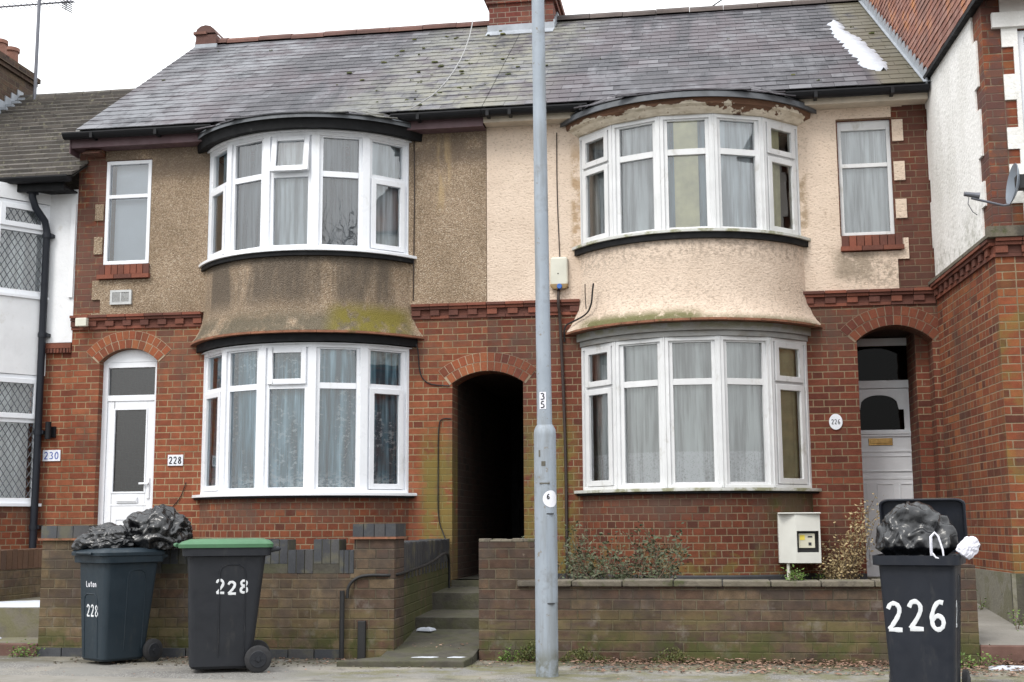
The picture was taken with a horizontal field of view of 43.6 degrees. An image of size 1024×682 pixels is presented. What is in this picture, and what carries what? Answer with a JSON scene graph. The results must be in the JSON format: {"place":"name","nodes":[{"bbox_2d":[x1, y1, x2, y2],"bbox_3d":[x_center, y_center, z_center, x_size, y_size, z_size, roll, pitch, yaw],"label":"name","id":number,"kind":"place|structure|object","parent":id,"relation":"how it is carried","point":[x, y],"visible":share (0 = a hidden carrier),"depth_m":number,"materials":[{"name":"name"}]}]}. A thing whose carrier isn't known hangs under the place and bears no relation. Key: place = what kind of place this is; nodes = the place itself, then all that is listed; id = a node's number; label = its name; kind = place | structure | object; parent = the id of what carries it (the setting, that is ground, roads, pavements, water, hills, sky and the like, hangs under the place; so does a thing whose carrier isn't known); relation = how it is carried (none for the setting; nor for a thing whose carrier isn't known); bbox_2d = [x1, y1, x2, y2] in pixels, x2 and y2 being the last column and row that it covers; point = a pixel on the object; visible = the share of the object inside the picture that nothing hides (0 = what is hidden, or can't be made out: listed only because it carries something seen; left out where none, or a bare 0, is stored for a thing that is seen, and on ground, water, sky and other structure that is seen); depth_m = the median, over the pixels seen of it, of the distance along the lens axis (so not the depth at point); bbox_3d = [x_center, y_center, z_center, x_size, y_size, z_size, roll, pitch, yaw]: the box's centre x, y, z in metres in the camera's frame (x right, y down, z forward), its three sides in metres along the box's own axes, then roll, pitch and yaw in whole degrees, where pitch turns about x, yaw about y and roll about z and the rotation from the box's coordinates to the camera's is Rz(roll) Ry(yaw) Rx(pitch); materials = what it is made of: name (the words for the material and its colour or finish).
{"place":"outdoors","nodes":[
{"label":"outdoors","id":0,"kind":"place"},
{"bbox_2d":[0,597,39,642],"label":"path","id":1,"kind":"structure","parent":0,"point":[18,624],"depth_m":11.74,"materials":[{"name":"concrete"}]},
{"bbox_2d":[0,600,39,606],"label":"snow patch","id":2,"kind":"object","parent":1,"relation":"on","point":[33,603],"visible":0.39,"depth_m":11.93,"materials":[{"name":"white snow"}]},
{"bbox_2d":[0,0,788,93],"label":"sky","id":3,"kind":"structure","parent":0,"point":[101,44],"materials":[{"name":"white"}]},
{"bbox_2d":[382,586,478,662],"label":"path","id":4,"kind":"structure","parent":0,"point":[451,617],"depth_m":11.50,"materials":[{"name":"concrete"}]},
{"bbox_2d":[416,627,435,630],"bbox_3d":[-0.764,2.572,11.441,0.162,0.030,0.148,-4,-9,23],"label":"snow patch","id":5,"kind":"object","parent":4,"relation":"on","point":[425,629],"visible":1,"depth_m":11.40,"materials":[{"name":"white snow"}]},
{"bbox_2d":[451,574,478,586],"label":"passage floor","id":6,"kind":"structure","parent":0,"point":[465,582],"depth_m":14.01,"materials":[{"name":"concrete"}]},
{"bbox_2d":[0,656,1023,681],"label":"pavement","id":7,"kind":"structure","parent":0,"point":[501,672],"depth_m":9.61,"materials":[{"name":"grey concrete"}]},
{"bbox_2d":[0,643,37,655],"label":"step edge","id":8,"kind":"object","parent":7,"relation":"on","point":[5,648],"visible":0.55,"depth_m":11.09,"materials":[{"name":"red paint"}]},
{"bbox_2d":[6,639,44,657],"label":"weed","id":9,"kind":"object","parent":7,"relation":"on","point":[21,652],"visible":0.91,"depth_m":10.96,"materials":[{"name":"green plant"}]},
{"bbox_2d":[71,547,167,661],"bbox_3d":[-3.256,2.176,10.568,0.520,0.928,0.692,-8,-11,41],"label":"wheelie bin","id":10,"kind":"object","parent":7,"relation":"on","point":[117,586],"visible":0.98,"depth_m":10.41,"materials":[{"name":"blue plastic"}]},
{"bbox_2d":[69,522,139,550],"bbox_3d":[-3.354,1.622,10.593,0.465,0.250,0.455,-8,-11,41],"label":"rubbish bag","id":11,"kind":"object","parent":10,"relation":"on","point":[109,535],"visible":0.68,"depth_m":10.47,"materials":[{"name":"black plastic"}]},
{"bbox_2d":[123,503,193,549],"bbox_3d":[-3.004,1.571,10.833,0.583,0.401,0.593,-2,-8,9],"label":"rubbish bag","id":12,"kind":"object","parent":10,"relation":"on","point":[166,526],"visible":0.86,"depth_m":10.63,"materials":[{"name":"black plastic"}]},
{"bbox_2d":[0,675,320,681],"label":"concrete strip","id":13,"kind":"object","parent":7,"relation":"on","point":[22,678],"visible":1,"depth_m":9.26,"materials":[{"name":"grey concrete"}]},
{"bbox_2d":[173,538,280,672],"bbox_3d":[-2.223,2.043,9.946,0.812,1.003,0.611,1,-8,-12],"label":"wheelie bin","id":14,"kind":"object","parent":7,"relation":"on","point":[225,576],"visible":1,"depth_m":9.71,"materials":[{"name":"grey plastic"}]},
{"bbox_2d":[337,656,472,667],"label":"threshold slab","id":15,"kind":"structure","parent":7,"relation":"on","point":[407,661],"depth_m":10.03,"materials":[{"name":"concrete"}]},
{"bbox_2d":[491,644,532,662],"bbox_3d":[0.007,2.556,10.350,0.328,0.201,0.323,-2,-8,9],"label":"weed","id":16,"kind":"object","parent":7,"relation":"on","point":[506,655],"visible":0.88,"depth_m":10.36,"materials":[{"name":"green plant"}]},
{"bbox_2d":[515,641,535,662],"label":"weed","id":17,"kind":"object","parent":7,"relation":"on","point":[524,656],"visible":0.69,"depth_m":10.32,"materials":[{"name":"green plant"}]},
{"bbox_2d":[37,643,1023,681],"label":"fallen leaves","id":18,"kind":"object","parent":7,"relation":"on","point":[763,668],"visible":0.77,"depth_m":9.84,"materials":[{"name":"brown plant"}]},
{"bbox_2d":[53,656,1022,674],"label":"grit","id":19,"kind":"object","parent":7,"relation":"on","point":[187,658],"visible":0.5,"depth_m":10.10,"materials":[{"name":"stone"}]},
{"bbox_2d":[532,0,558,676],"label":"lamp post","id":20,"kind":"object","parent":7,"relation":"on","point":[546,568],"visible":1,"depth_m":9.58,"materials":[{"name":"metal"}]},
{"bbox_2d":[547,514,557,602],"bbox_3d":[0.304,1.600,9.419,0.102,0.640,0.019,7,-11,-42],"label":"access door","id":21,"kind":"structure","parent":20,"relation":"in","point":[552,550],"depth_m":9.41,"materials":[{"name":"metal"}]},
{"bbox_2d":[558,646,607,663],"bbox_3d":[0.564,2.521,10.262,0.458,0.148,0.162,-2,-8,9],"label":"weed","id":22,"kind":"object","parent":7,"relation":"on","point":[580,651],"visible":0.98,"depth_m":10.25,"materials":[{"name":"green plant"}]},
{"bbox_2d":[649,647,692,664],"bbox_3d":[1.263,2.492,10.129,0.355,0.151,0.188,-2,-8,9],"label":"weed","id":23,"kind":"object","parent":7,"relation":"on","point":[668,657],"visible":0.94,"depth_m":10.13,"materials":[{"name":"green plant"}]},
{"bbox_2d":[872,498,970,681],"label":"wheelie bin","id":24,"kind":"object","parent":7,"relation":"on","point":[921,597],"visible":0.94,"depth_m":7.83,"materials":[{"name":"black plastic"}]},
{"bbox_2d":[872,501,958,555],"bbox_3d":[2.558,1.276,8.129,0.531,0.515,0.454,-4,-9,24],"label":"rubbish bag","id":25,"kind":"object","parent":24,"relation":"in","point":[908,529],"visible":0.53,"depth_m":8.02,"materials":[{"name":"black plastic"}]},
{"bbox_2d":[929,531,943,558],"bbox_3d":[2.584,1.254,7.802,0.090,0.184,0.047,-8,-11,41],"label":"plastic tie","id":26,"kind":"object","parent":24,"relation":"in","point":[931,544],"visible":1,"depth_m":7.81,"materials":[{"name":"white plastic"}]},
{"bbox_2d":[956,537,979,559],"bbox_3d":[2.787,1.254,7.800,0.119,0.142,0.108,37,-1,12],"label":"carrier bag","id":27,"kind":"object","parent":24,"relation":"in","point":[967,548],"visible":1,"depth_m":7.77,"materials":[{"name":"white plastic"}]},
{"bbox_2d":[961,644,1011,668],"bbox_3d":[3.540,2.424,9.710,0.527,0.257,0.269,-2,-8,9],"label":"weed","id":28,"kind":"object","parent":7,"relation":"on","point":[984,664],"visible":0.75,"depth_m":9.69,"materials":[{"name":"green plant"}]},
{"bbox_2d":[980,645,1023,665],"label":"step edge","id":29,"kind":"object","parent":7,"relation":"on","point":[1015,653],"visible":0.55,"depth_m":9.83,"materials":[{"name":"red paint"}]},
{"bbox_2d":[988,665,1023,670],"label":"snow patch","id":30,"kind":"object","parent":7,"relation":"on","point":[1005,667],"visible":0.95,"depth_m":9.56,"materials":[{"name":"white snow"}]},
{"bbox_2d":[977,603,1023,644],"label":"path","id":31,"kind":"structure","parent":0,"point":[995,629],"depth_m":10.63,"materials":[{"name":"concrete"}]},
{"bbox_2d":[976,589,986,609],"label":"weed","id":32,"kind":"object","parent":31,"relation":"on","point":[982,606],"visible":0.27,"depth_m":11.77,"materials":[{"name":"green plant"}]},
{"bbox_2d":[1007,608,1023,630],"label":"weed","id":33,"kind":"object","parent":31,"relation":"on","point":[1018,620],"visible":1,"depth_m":10.71,"materials":[{"name":"green plant"}]},
{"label":"garden soil","id":34,"kind":"structure","parent":0,"visible":0},
{"bbox_2d":[0,548,41,600],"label":"garden wall","id":35,"kind":"structure","parent":34,"relation":"on","point":[20,573],"depth_m":13.31,"materials":[{"name":"brown brick"}]},
{"bbox_2d":[404,539,449,640],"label":"garden wall","id":36,"kind":"structure","parent":34,"relation":"on","point":[422,585],"depth_m":12.04,"materials":[{"name":"brown brick"}]},
{"bbox_2d":[339,552,450,659],"bbox_3d":[-0.982,2.422,11.952,0.486,0.846,2.779,-2,-8,9],"label":"handrail","id":37,"kind":"object","parent":36,"relation":"attached to","point":[341,625],"visible":0.98,"depth_m":10.65,"materials":[{"name":"black metal"}]},
{"bbox_2d":[521,536,569,578],"bbox_3d":[0.393,2.286,13.351,0.612,0.627,0.839,-2,-8,9],"label":"shrub","id":38,"kind":"object","parent":34,"relation":"on","point":[567,570],"visible":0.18,"depth_m":13.05,"materials":[{"name":"green plant"}]},
{"bbox_2d":[557,520,692,579],"bbox_3d":[1.026,2.062,11.960,1.339,0.769,1.374,-2,-8,9],"label":"shrub","id":39,"kind":"object","parent":34,"relation":"on","point":[628,574],"visible":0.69,"depth_m":11.79,"materials":[{"name":"green plant"}]},
{"bbox_2d":[812,569,836,580],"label":"weed","id":40,"kind":"object","parent":34,"relation":"on","point":[823,575],"visible":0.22,"depth_m":13.10,"materials":[{"name":"green plant"}]},
{"bbox_2d":[810,493,879,578],"bbox_3d":[3.467,2.072,13.192,0.804,1.002,0.788,-2,-8,9],"label":"dead plant","id":41,"kind":"object","parent":34,"relation":"on","point":[852,566],"visible":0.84,"depth_m":13.11,"materials":[{"name":"beige plant"}]},
{"label":"ground","id":42,"kind":"structure","parent":0,"visible":0},
{"bbox_2d":[0,38,134,548],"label":"terraced house","id":43,"kind":"structure","parent":42,"relation":"on","point":[41,167],"depth_m":15.16,"materials":[{"name":"white paint"}]},
{"bbox_2d":[0,382,30,497],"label":"net curtain","id":44,"kind":"object","parent":43,"relation":"hanging from","point":[8,443],"visible":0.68,"depth_m":14.99,"materials":[{"name":"white fabric"}]},
{"bbox_2d":[0,208,36,290],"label":"net curtain","id":45,"kind":"object","parent":43,"relation":"hanging from","point":[17,256],"visible":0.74,"depth_m":15.26,"materials":[{"name":"fabric"}]},
{"bbox_2d":[0,373,40,505],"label":"window","id":46,"kind":"structure","parent":43,"relation":"in","point":[6,417],"depth_m":14.87,"materials":[{"name":"white plastic"}]},
{"bbox_2d":[0,198,49,300],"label":"window","id":47,"kind":"structure","parent":43,"relation":"in","point":[9,225],"depth_m":15.13,"materials":[{"name":"white plastic"}]},
{"bbox_2d":[0,0,75,98],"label":"television aerial","id":48,"kind":"object","parent":43,"relation":"attached to","point":[39,4],"visible":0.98,"depth_m":19.30,"materials":[{"name":"metal"}]},
{"bbox_2d":[45,422,55,438],"bbox_3d":[-5.410,1.049,14.994,0.089,0.200,0.124,-2,-8,9],"label":"wall light","id":49,"kind":"object","parent":43,"relation":"attached to","point":[50,432],"visible":1,"depth_m":14.95,"materials":[{"name":"black plastic"}]},
{"bbox_2d":[43,450,60,460],"bbox_3d":[-5.396,1.343,15.003,0.220,0.130,0.016,-2,-8,9],"label":"house number plate","id":50,"kind":"object","parent":43,"relation":"attached to","point":[51,455],"visible":1,"depth_m":15.00,"materials":[{"name":"white plastic"}]},
{"bbox_2d":[37,523,406,658],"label":"garden wall","id":51,"kind":"structure","parent":42,"relation":"on","point":[299,609],"depth_m":10.79,"materials":[{"name":"brown brick"}]},
{"bbox_2d":[357,621,365,658],"bbox_3d":[-1.245,2.488,10.600,0.065,0.335,0.038,-2,-8,9],"label":"pipe cover","id":52,"kind":"object","parent":51,"relation":"attached to","point":[361,646],"visible":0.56,"depth_m":10.59,"materials":[{"name":"grey metal"}]},
{"bbox_2d":[61,21,519,579],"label":"terraced house","id":53,"kind":"structure","parent":42,"relation":"on","point":[183,305],"depth_m":14.73,"materials":[{"name":"red brick"}]},
{"bbox_2d":[75,318,87,326],"bbox_3d":[-5.055,-0.220,15.039,0.140,0.100,0.062,-2,-8,9],"label":"security light","id":54,"kind":"object","parent":53,"relation":"attached to","point":[81,322],"visible":1,"depth_m":15.01,"materials":[{"name":"plastic"}]},
{"bbox_2d":[103,160,151,264],"bbox_3d":[-4.573,-1.531,15.284,0.570,1.264,0.070,-2,-8,9],"label":"window","id":55,"kind":"structure","parent":53,"relation":"in","point":[109,197],"depth_m":15.28,"materials":[{"name":"white plastic"}]},
{"bbox_2d":[104,401,153,525],"bbox_3d":[-4.467,1.720,14.902,0.579,2.043,0.093,-2,-8,9],"label":"door","id":56,"kind":"structure","parent":53,"relation":"in","point":[129,452],"depth_m":14.96,"materials":[{"name":"white plastic"}]},
{"bbox_2d":[114,165,148,260],"bbox_3d":[-4.555,-1.515,15.398,0.450,1.220,0.020,-2,-8,9],"label":"roller blind","id":57,"kind":"object","parent":53,"relation":"attached to","point":[130,228],"visible":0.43,"depth_m":15.39,"materials":[{"name":"white fabric"}]},
{"bbox_2d":[168,455,182,465],"bbox_3d":[-3.871,1.372,14.725,0.185,0.125,0.016,-2,-8,9],"label":"house number plate","id":58,"kind":"object","parent":53,"relation":"attached to","point":[175,460],"visible":1,"depth_m":14.72,"materials":[{"name":"white plastic"}]},
{"bbox_2d":[224,154,226,182],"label":"net curtain","id":59,"kind":"object","parent":53,"relation":"hanging from","point":[225,158],"visible":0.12,"depth_m":15.05,"materials":[{"name":"grey fabric"}]},
{"bbox_2d":[238,143,261,249],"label":"net curtain","id":60,"kind":"object","parent":53,"relation":"hanging from","point":[250,194],"visible":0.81,"depth_m":14.62,"materials":[{"name":"grey fabric"}]},
{"bbox_2d":[274,142,307,244],"bbox_3d":[-2.472,-1.664,14.411,0.497,1.270,0.038,-2,-8,11],"label":"net curtain","id":61,"kind":"object","parent":53,"relation":"hanging from","point":[291,209],"visible":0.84,"depth_m":14.40,"materials":[{"name":"white fabric"}]},
{"bbox_2d":[211,350,397,488],"bbox_3d":[-2.379,0.900,14.435,2.262,1.540,0.818,-2,-8,9],"label":"curtain","id":62,"kind":"object","parent":53,"relation":"hanging from","point":[336,462],"visible":0.59,"depth_m":14.16,"materials":[{"name":"white fabric"}]},
{"bbox_2d":[192,344,416,499],"bbox_3d":[-2.417,0.902,14.215,2.638,1.681,0.803,-2,-8,9],"label":"window","id":63,"kind":"structure","parent":53,"relation":"in","point":[364,486],"depth_m":14.06,"materials":[{"name":"white plastic"}]},
{"bbox_2d":[199,131,416,271],"bbox_3d":[-2.433,-1.599,14.573,2.638,1.427,0.803,-2,-8,9],"label":"window","id":64,"kind":"structure","parent":53,"relation":"in","point":[311,168],"depth_m":14.40,"materials":[{"name":"white plastic"}]},
{"bbox_2d":[322,139,357,245],"bbox_3d":[-1.958,-1.664,14.435,0.545,1.270,0.037,2,-8,-13],"label":"net curtain","id":65,"kind":"object","parent":53,"relation":"hanging from","point":[343,231],"visible":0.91,"depth_m":14.43,"materials":[{"name":"grey fabric"}]},
{"bbox_2d":[372,143,399,246],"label":"net curtain","id":66,"kind":"object","parent":53,"relation":"hanging from","point":[385,161],"visible":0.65,"depth_m":14.67,"materials":[{"name":"white fabric"}]},
{"bbox_2d":[413,141,414,300],"bbox_3d":[-1.123,-1.438,14.667,0.019,1.980,0.014,-2,-8,9],"label":"cable","id":67,"kind":"object","parent":53,"relation":"attached to","point":[414,220],"visible":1,"depth_m":14.65,"materials":[{"name":"brown paint"}]},
{"bbox_2d":[416,344,449,385],"bbox_3d":[-0.900,0.257,14.405,0.406,0.518,0.020,-2,-8,9],"label":"cable","id":68,"kind":"object","parent":53,"relation":"attached to","point":[420,371],"visible":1,"depth_m":14.40,"materials":[{"name":"black plastic"}]},
{"bbox_2d":[411,0,474,108],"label":"overhead wire","id":69,"kind":"object","parent":53,"relation":"attached to","point":[456,65],"visible":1,"depth_m":15.49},
{"bbox_2d":[438,418,451,538],"bbox_3d":[-0.750,1.543,14.194,0.156,1.384,0.031,-2,-8,9],"label":"cable","id":70,"kind":"object","parent":53,"relation":"attached to","point":[438,475],"visible":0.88,"depth_m":14.21,"materials":[{"name":"black plastic"}]},
{"bbox_2d":[162,26,873,105],"bbox_3d":[-0.135,-3.513,16.163,9.212,2.044,2.999,-2,-8,9],"label":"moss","id":71,"kind":"object","parent":53,"relation":"on","point":[441,65],"visible":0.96,"depth_m":16.27,"materials":[{"name":"green plant"}]},
{"bbox_2d":[469,0,946,585],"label":"terraced house","id":72,"kind":"structure","parent":42,"relation":"on","point":[851,320],"depth_m":13.87,"materials":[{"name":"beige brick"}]},
{"bbox_2d":[511,409,523,538],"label":"passage gate","id":73,"kind":"structure","parent":72,"relation":"attached to","point":[517,470],"depth_m":18.33,"materials":[{"name":"black wood"}]},
{"bbox_2d":[556,133,559,256],"bbox_3d":[0.520,-1.643,14.437,0.034,1.460,0.014,-2,-8,9],"label":"cable","id":74,"kind":"object","parent":72,"relation":"attached to","point":[557,194],"visible":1,"depth_m":14.44,"materials":[{"name":"brown paint"}]},
{"bbox_2d":[550,257,568,289],"bbox_3d":[0.526,-0.753,14.269,0.200,0.369,0.093,-2,-8,9],"label":"alarm box","id":75,"kind":"object","parent":72,"relation":"attached to","point":[559,273],"visible":1,"depth_m":14.25,"materials":[{"name":"plastic"}]},
{"bbox_2d":[557,289,568,578],"bbox_3d":[0.544,0.998,14.042,0.123,3.200,0.066,7,-11,-42],"label":"pipe","id":76,"kind":"object","parent":72,"relation":"attached to","point":[564,411],"visible":0.91,"depth_m":14.06,"materials":[{"name":"brown paint"}]},
{"bbox_2d":[563,283,593,341],"bbox_3d":[0.740,-0.308,14.041,0.044,0.582,0.536,6,-10,-36],"label":"cable","id":77,"kind":"object","parent":72,"relation":"attached to","point":[583,315],"visible":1,"depth_m":13.97,"materials":[{"name":"black plastic"}]},
{"bbox_2d":[589,125,653,236],"bbox_3d":[1.182,-1.713,14.187,0.194,1.200,1.180,6,-10,-39],"label":"net curtain","id":78,"kind":"object","parent":72,"relation":"hanging from","point":[639,197],"visible":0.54,"depth_m":13.96,"materials":[{"name":"white fabric"}]},
{"bbox_2d":[592,343,763,482],"bbox_3d":[1.957,0.801,13.755,2.290,1.510,0.828,-2,-8,9],"label":"net curtain","id":79,"kind":"object","parent":72,"relation":"hanging from","point":[693,433],"visible":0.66,"depth_m":13.44,"materials":[{"name":"grey fabric"}]},
{"bbox_2d":[673,121,699,226],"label":"curtain","id":80,"kind":"object","parent":72,"relation":"hanging from","point":[686,179],"visible":0.98,"depth_m":13.68,"materials":[{"name":"yellow fabric"}]},
{"bbox_2d":[667,121,706,227],"bbox_3d":[1.881,-1.782,13.736,0.517,1.200,0.079,-2,-8,11],"label":"net curtain","id":81,"kind":"object","parent":72,"relation":"hanging from","point":[702,172],"visible":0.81,"depth_m":13.73,"materials":[{"name":"grey fabric"}]},
{"bbox_2d":[572,113,810,255],"bbox_3d":[1.907,-1.707,13.898,2.638,1.367,0.803,-2,-8,9],"label":"window","id":82,"kind":"structure","parent":72,"relation":"in","point":[762,153],"depth_m":13.75,"materials":[{"name":"white paint"}]},
{"bbox_2d":[574,336,821,495],"bbox_3d":[1.922,0.798,13.539,2.638,1.629,0.803,-2,-8,9],"label":"window","id":83,"kind":"structure","parent":72,"relation":"in","point":[770,381],"depth_m":13.41,"materials":[{"name":"white paint"}]},
{"bbox_2d":[720,122,754,227],"bbox_3d":[2.382,-1.782,13.761,0.499,1.200,0.029,2,-8,-14],"label":"net curtain","id":84,"kind":"object","parent":72,"relation":"hanging from","point":[737,187],"visible":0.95,"depth_m":13.76,"materials":[{"name":"white fabric"}]},
{"bbox_2d":[771,130,780,226],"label":"curtain","id":85,"kind":"object","parent":72,"relation":"hanging from","point":[776,181],"visible":0.3,"depth_m":13.98,"materials":[{"name":"yellow fabric"}]},
{"bbox_2d":[779,348,799,478],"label":"curtain","id":86,"kind":"object","parent":72,"relation":"hanging from","point":[789,420],"visible":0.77,"depth_m":13.61,"materials":[{"name":"yellow fabric"}]},
{"bbox_2d":[777,512,821,579],"bbox_3d":[2.958,2.164,13.198,0.430,0.782,0.562,-2,-8,9],"label":"meter box","id":87,"kind":"object","parent":72,"relation":"attached to","point":[799,538],"visible":0.91,"depth_m":12.99,"materials":[{"name":"beige plastic"}]},
{"bbox_2d":[829,414,842,429],"bbox_3d":[3.449,0.861,13.634,0.140,0.169,0.016,-2,-8,9],"label":"house number plate","id":88,"kind":"object","parent":72,"relation":"attached to","point":[835,421],"visible":1,"depth_m":13.63,"materials":[{"name":"white ceramic"}]},
{"bbox_2d":[827,20,887,70],"bbox_3d":[4.112,-3.563,15.326,0.325,1.436,2.060,-1,-8,2],"label":"snow patch","id":89,"kind":"object","parent":72,"relation":"on","point":[863,53],"visible":1,"depth_m":15.06,"materials":[{"name":"white snow"}]},
{"bbox_2d":[841,131,889,232],"bbox_3d":[3.881,-1.744,14.089,0.530,1.200,0.026,-1,-8,7],"label":"curtain","id":90,"kind":"object","parent":72,"relation":"hanging from","point":[870,212],"visible":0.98,"depth_m":14.08,"materials":[{"name":"white fabric"}]},
{"bbox_2d":[837,120,894,235],"bbox_3d":[3.869,-1.777,14.034,0.565,1.294,0.070,-2,-8,9],"label":"window","id":91,"kind":"structure","parent":72,"relation":"in","point":[879,125],"depth_m":14.03,"materials":[{"name":"white paint"}]},
{"bbox_2d":[859,388,913,574],"bbox_3d":[4.167,1.572,14.380,0.746,2.075,0.070,-2,-8,9],"label":"door","id":92,"kind":"structure","parent":72,"relation":"in","point":[884,413],"depth_m":14.41,"materials":[{"name":"grey paint"}]},
{"bbox_2d":[479,538,980,665],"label":"garden wall","id":93,"kind":"structure","parent":42,"relation":"on","point":[755,620],"depth_m":10.24,"materials":[{"name":"brown brick"}]},
{"bbox_2d":[779,564,807,580],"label":"weed","id":94,"kind":"object","parent":93,"relation":"on","point":[793,576],"visible":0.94,"depth_m":10.26,"materials":[{"name":"green plant"}]},
{"bbox_2d":[858,0,1023,624],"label":"terraced house","id":95,"kind":"structure","parent":42,"relation":"on","point":[965,58],"depth_m":11.93,"materials":[{"name":"red brick"}]},
{"bbox_2d":[963,163,1023,214],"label":"satellite dish","id":96,"kind":"object","parent":95,"relation":"attached to","point":[1015,183],"visible":1,"depth_m":11.21,"materials":[{"name":"grey paint"}]},
{"bbox_2d":[990,11,1023,128],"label":"window","id":97,"kind":"structure","parent":95,"relation":"in","point":[999,20],"depth_m":11.66,"materials":[{"name":"white plastic"}]}
]}

